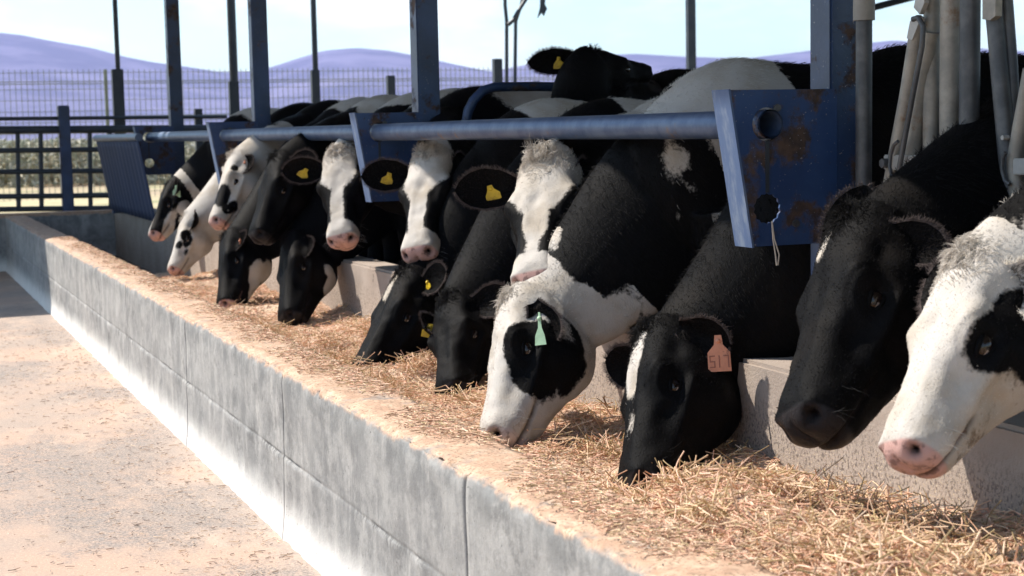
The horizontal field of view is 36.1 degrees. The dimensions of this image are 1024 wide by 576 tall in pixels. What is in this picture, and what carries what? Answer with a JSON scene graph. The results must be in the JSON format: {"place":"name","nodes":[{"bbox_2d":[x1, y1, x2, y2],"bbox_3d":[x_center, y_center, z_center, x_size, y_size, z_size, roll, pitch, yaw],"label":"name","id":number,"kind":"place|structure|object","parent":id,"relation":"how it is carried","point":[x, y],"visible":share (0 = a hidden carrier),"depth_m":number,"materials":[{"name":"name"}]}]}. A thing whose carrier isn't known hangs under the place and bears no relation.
{"place":"outdoors","nodes":[
{"label":"outdoors","id":0,"kind":"place"},
{"bbox_2d":[0,180,163,213],"bbox_3d":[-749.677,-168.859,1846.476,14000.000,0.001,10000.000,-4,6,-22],"label":"ground","id":1,"kind":"structure","parent":0,"point":[58,202],"depth_m":37.30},
{"bbox_2d":[0,133,194,186],"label":"scrub","id":2,"kind":"object","parent":1,"relation":"on","point":[82,142],"depth_m":46.79,"materials":[{"name":"green plant"}]},
{"bbox_2d":[0,105,226,211],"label":"pen gate","id":3,"kind":"structure","parent":1,"relation":"on","point":[64,130],"depth_m":17.50,"materials":[{"name":"metal"}]},
{"bbox_2d":[111,0,125,133],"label":"fence post","id":4,"kind":"object","parent":1,"relation":"on","point":[117,80],"visible":0.51,"depth_m":17.95,"materials":[{"name":"metal"}]},
{"bbox_2d":[112,255,155,273],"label":"trough floor","id":5,"kind":"structure","parent":1,"relation":"on","point":[127,261],"depth_m":15.94,"materials":[{"name":"grey concrete"}]},
{"bbox_2d":[54,236,1023,575],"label":"hay feed","id":6,"kind":"object","parent":5,"relation":"on","point":[756,506],"visible":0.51,"depth_m":3.52},
{"bbox_2d":[194,109,203,150],"bbox_3d":[-3.666,-1.223,18.547,0.085,1.770,0.100,-4,6,-22],"label":"fence post","id":7,"kind":"object","parent":1,"relation":"on","point":[198,122],"visible":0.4,"depth_m":18.43,"materials":[{"name":"metal"}]},
{"bbox_2d":[227,0,239,116],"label":"fence post","id":8,"kind":"object","parent":1,"relation":"on","point":[233,94],"visible":0.51,"depth_m":18.93,"materials":[{"name":"metal"}]},
{"bbox_2d":[0,67,555,200],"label":"fence","id":9,"kind":"object","parent":1,"relation":"on","point":[105,83],"visible":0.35,"depth_m":29.29,"materials":[{"name":"grey metal"}]},
{"bbox_2d":[310,0,320,102],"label":"fence post","id":10,"kind":"object","parent":1,"relation":"on","point":[315,82],"visible":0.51,"depth_m":20.32,"materials":[{"name":"metal"}]},
{"bbox_2d":[386,75,395,94],"bbox_3d":[-1.622,-1.773,21.384,0.105,2.210,0.100,-4,6,-22],"label":"fence post","id":11,"kind":"object","parent":1,"relation":"on","point":[390,84],"visible":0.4,"depth_m":21.24,"materials":[{"name":"paint"}]},
{"bbox_2d":[492,59,502,82],"bbox_3d":[-0.182,-1.971,21.951,0.120,2.430,0.100,-4,6,-22],"label":"fence post","id":12,"kind":"object","parent":1,"relation":"on","point":[497,73],"visible":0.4,"depth_m":21.80,"materials":[{"name":"paint"}]},
{"bbox_2d":[503,0,546,81],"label":"double pole","id":13,"kind":"object","parent":1,"relation":"on","point":[542,10],"visible":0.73,"depth_m":22.40,"materials":[{"name":"metal"}]},
{"bbox_2d":[114,208,1023,517],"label":"trough curb","id":14,"kind":"structure","parent":1,"relation":"on","point":[988,466],"depth_m":4.54,"materials":[{"name":"concrete"}]},
{"bbox_2d":[93,133,154,220],"bbox_3d":[-3.682,-1.067,15.050,0.254,0.820,2.890,-4,6,-22],"label":"sheet panel","id":15,"kind":"object","parent":14,"relation":"attached to","point":[124,173],"visible":0.99,"depth_m":14.76,"materials":[{"name":"blue paint"}]},
{"bbox_2d":[853,0,959,187],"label":"headlock","id":16,"kind":"object","parent":14,"relation":"on","point":[927,109],"visible":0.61,"depth_m":4.16,"materials":[{"name":"metal"}]},
{"bbox_2d":[959,0,1023,196],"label":"headlock","id":17,"kind":"object","parent":14,"relation":"on","point":[1007,90],"visible":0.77,"depth_m":3.85,"materials":[{"name":"metal"}]},
{"bbox_2d":[685,0,695,69],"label":"fence post","id":18,"kind":"object","parent":1,"relation":"on","point":[690,9],"depth_m":23.44,"materials":[{"name":"metal"}]},
{"bbox_2d":[0,271,321,575],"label":"alley floor","id":19,"kind":"structure","parent":0,"point":[24,312],"depth_m":6.31,"materials":[{"name":"concrete"}]},
{"bbox_2d":[0,209,115,271],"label":"trough end wall","id":20,"kind":"structure","parent":19,"relation":"on","point":[95,228],"depth_m":16.97,"materials":[{"name":"concrete"}]},
{"bbox_2d":[0,327,306,575],"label":"straw litter","id":21,"kind":"object","parent":19,"relation":"on","point":[285,555],"depth_m":6.55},
{"bbox_2d":[5,215,779,575],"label":"trough wall","id":22,"kind":"structure","parent":19,"relation":"on","point":[323,477],"depth_m":4.95,"materials":[{"name":"concrete"}]},
{"bbox_2d":[461,82,553,120],"bbox_3d":[0.203,-0.814,7.980,1.001,0.464,0.047,-4,6,-22],"label":"divider loop","id":23,"kind":"object","parent":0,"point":[476,97],"visible":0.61,"depth_m":7.84,"materials":[{"name":"blue paint"}]},
{"bbox_2d":[0,33,1023,140],"bbox_3d":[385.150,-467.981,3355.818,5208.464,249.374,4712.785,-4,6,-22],"label":"hills","id":24,"kind":"structure","parent":0,"point":[24,53],"depth_m":2404.30,"materials":[{"name":"purple"}]},
{"bbox_2d":[0,0,1023,71],"label":"sky","id":25,"kind":"structure","parent":0,"point":[471,33],"materials":[{"name":"white"}]},
{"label":"barn floor","id":26,"kind":"structure","parent":0,"visible":0},
{"bbox_2d":[164,0,184,177],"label":"steel post","id":27,"kind":"object","parent":26,"relation":"on","point":[173,61],"visible":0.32,"depth_m":14.28,"materials":[{"name":"blue metal"}]},
{"bbox_2d":[133,126,174,174],"bbox_3d":[-3.253,-1.249,14.303,0.353,0.441,0.103,-4,6,-22],"label":"rail bracket","id":28,"kind":"object","parent":27,"relation":"attached to","point":[161,155],"visible":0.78,"depth_m":14.28,"materials":[{"name":"blue metal"}]},
{"bbox_2d":[148,107,278,244],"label":"cow","id":29,"kind":"object","parent":26,"relation":"on","point":[186,183],"visible":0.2,"depth_m":12.66},
{"bbox_2d":[167,102,312,276],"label":"cow","id":30,"kind":"object","parent":26,"relation":"on","point":[197,238],"visible":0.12,"depth_m":11.28},
{"bbox_2d":[247,0,270,127],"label":"steel post","id":31,"kind":"object","parent":26,"relation":"on","point":[259,62],"visible":0.32,"depth_m":11.15,"materials":[{"name":"blue metal"}]},
{"bbox_2d":[206,121,257,183],"bbox_3d":[-1.979,-0.960,11.164,0.353,0.441,0.103,-4,6,-22],"label":"rail bracket","id":32,"kind":"object","parent":31,"relation":"attached to","point":[220,148],"visible":0.5,"depth_m":11.10,"materials":[{"name":"blue metal"}]},
{"bbox_2d":[146,130,222,141],"bbox_3d":[-2.626,-1.215,12.598,0.082,0.084,3.265,-4,6,-22],"label":"feed rail","id":33,"kind":"object","parent":32,"relation":"attached to","point":[201,135],"visible":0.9,"depth_m":12.63,"materials":[{"name":"blue metal"}]},
{"bbox_2d":[208,98,342,231],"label":"cow","id":34,"kind":"object","parent":26,"relation":"on","point":[245,165],"visible":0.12,"depth_m":9.94},
{"bbox_2d":[216,96,369,307],"bbox_3d":[-0.768,-0.505,10.216,2.770,1.467,0.900,-5,7,-32],"label":"cow","id":35,"kind":"object","parent":26,"relation":"on","point":[244,265],"visible":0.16,"depth_m":9.36},
{"bbox_2d":[248,94,398,261],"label":"cow","id":36,"kind":"object","parent":26,"relation":"on","point":[282,204],"visible":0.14,"depth_m":8.75},
{"bbox_2d":[276,91,411,325],"bbox_3d":[-0.230,-0.414,9.199,2.551,1.467,0.738,-4,6,-25],"label":"cow","id":37,"kind":"object","parent":26,"relation":"on","point":[310,259],"visible":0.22,"depth_m":8.66},
{"bbox_2d":[280,87,464,250],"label":"cow","id":38,"kind":"object","parent":26,"relation":"on","point":[335,173],"visible":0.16,"depth_m":8.13},
{"bbox_2d":[409,0,439,121],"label":"steel post","id":39,"kind":"object","parent":26,"relation":"on","point":[424,49],"visible":0.32,"depth_m":7.81,"materials":[{"name":"blue metal"}]},
{"bbox_2d":[349,112,422,201],"bbox_3d":[-0.618,-0.651,7.813,0.353,0.441,0.103,-4,6,-22],"label":"rail bracket","id":40,"kind":"object","parent":39,"relation":"attached to","point":[368,148],"visible":0.41,"depth_m":7.76,"materials":[{"name":"blue metal"}]},
{"bbox_2d":[220,124,377,140],"bbox_3d":[-1.340,-0.923,9.431,0.082,0.084,3.665,-4,6,-22],"label":"feed rail","id":41,"kind":"object","parent":40,"relation":"attached to","point":[327,133],"visible":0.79,"depth_m":9.22,"materials":[{"name":"blue metal"}]},
{"bbox_2d":[360,85,551,263],"bbox_3d":[0.124,-0.324,8.235,2.538,1.468,1.122,-7,8,-43],"label":"cow","id":42,"kind":"object","parent":26,"relation":"on","point":[422,182],"visible":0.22,"depth_m":7.29},
{"bbox_2d":[352,97,589,366],"bbox_3d":[0.420,-0.223,7.484,2.641,1.405,0.743,-4,6,-22],"label":"cow","id":43,"kind":"object","parent":26,"relation":"on","point":[410,292],"visible":0.17,"depth_m":6.98},
{"bbox_2d":[417,96,646,395],"bbox_3d":[0.735,-0.169,6.889,2.504,1.405,0.767,-4,6,-22],"label":"cow","id":44,"kind":"object","parent":26,"relation":"on","point":[458,328],"visible":0.16,"depth_m":6.44},
{"bbox_2d":[452,96,658,314],"bbox_3d":[0.975,-0.110,6.269,2.601,1.405,0.836,-4,7,-29],"label":"cow","id":45,"kind":"object","parent":26,"relation":"on","point":[536,196],"visible":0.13,"depth_m":5.60},
{"bbox_2d":[525,42,693,101],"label":"cow","id":46,"kind":"object","parent":26,"relation":"on","point":[586,73],"visible":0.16,"depth_m":7.51},
{"bbox_2d":[479,56,809,448],"bbox_3d":[1.037,-0.077,5.592,2.597,1.468,0.725,-4,6,-22],"label":"cow","id":47,"kind":"object","parent":26,"relation":"on","point":[635,225],"visible":0.38,"depth_m":5.24},
{"bbox_2d":[601,42,1023,489],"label":"cow","id":48,"kind":"object","parent":26,"relation":"on","point":[672,370],"visible":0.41,"depth_m":4.68},
{"bbox_2d":[810,0,855,274],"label":"steel post","id":49,"kind":"object","parent":26,"relation":"on","point":[832,44],"visible":0.24,"depth_m":4.47,"materials":[{"name":"blue metal"}]},
{"bbox_2d":[711,89,836,247],"bbox_3d":[0.746,-0.341,4.452,0.353,0.441,0.103,-4,6,-22],"label":"rail bracket","id":50,"kind":"object","parent":49,"relation":"attached to","point":[791,167],"visible":1,"depth_m":4.42,"materials":[{"name":"blue metal"}]},
{"bbox_2d":[370,109,782,140],"bbox_3d":[0.023,-0.613,6.073,0.082,0.084,3.700,-4,6,-22],"label":"feed rail","id":51,"kind":"object","parent":50,"relation":"attached to","point":[767,123],"visible":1,"depth_m":5.45,"materials":[{"name":"blue metal"}]},
{"bbox_2d":[771,221,779,265],"bbox_3d":[0.739,-0.126,4.413,0.024,0.126,0.009,-4,6,-22],"label":"twine","id":52,"kind":"object","parent":50,"relation":"hanging from","point":[773,239],"visible":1,"depth_m":4.41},
{"bbox_2d":[875,0,912,10],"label":"braced post","id":53,"kind":"object","parent":26,"relation":"on","point":[884,4],"visible":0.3,"depth_m":14.11,"materials":[{"name":"metal"}]},
{"bbox_2d":[774,80,1019,449],"bbox_3d":[1.720,0.075,4.256,2.623,1.405,0.770,-4,6,-22],"label":"cow","id":54,"kind":"object","parent":26,"relation":"on","point":[884,242],"visible":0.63,"depth_m":3.62},
{"bbox_2d":[878,180,1023,478],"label":"cow","id":55,"kind":"object","parent":26,"relation":"on","point":[960,395],"visible":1,"depth_m":3.15}
]}

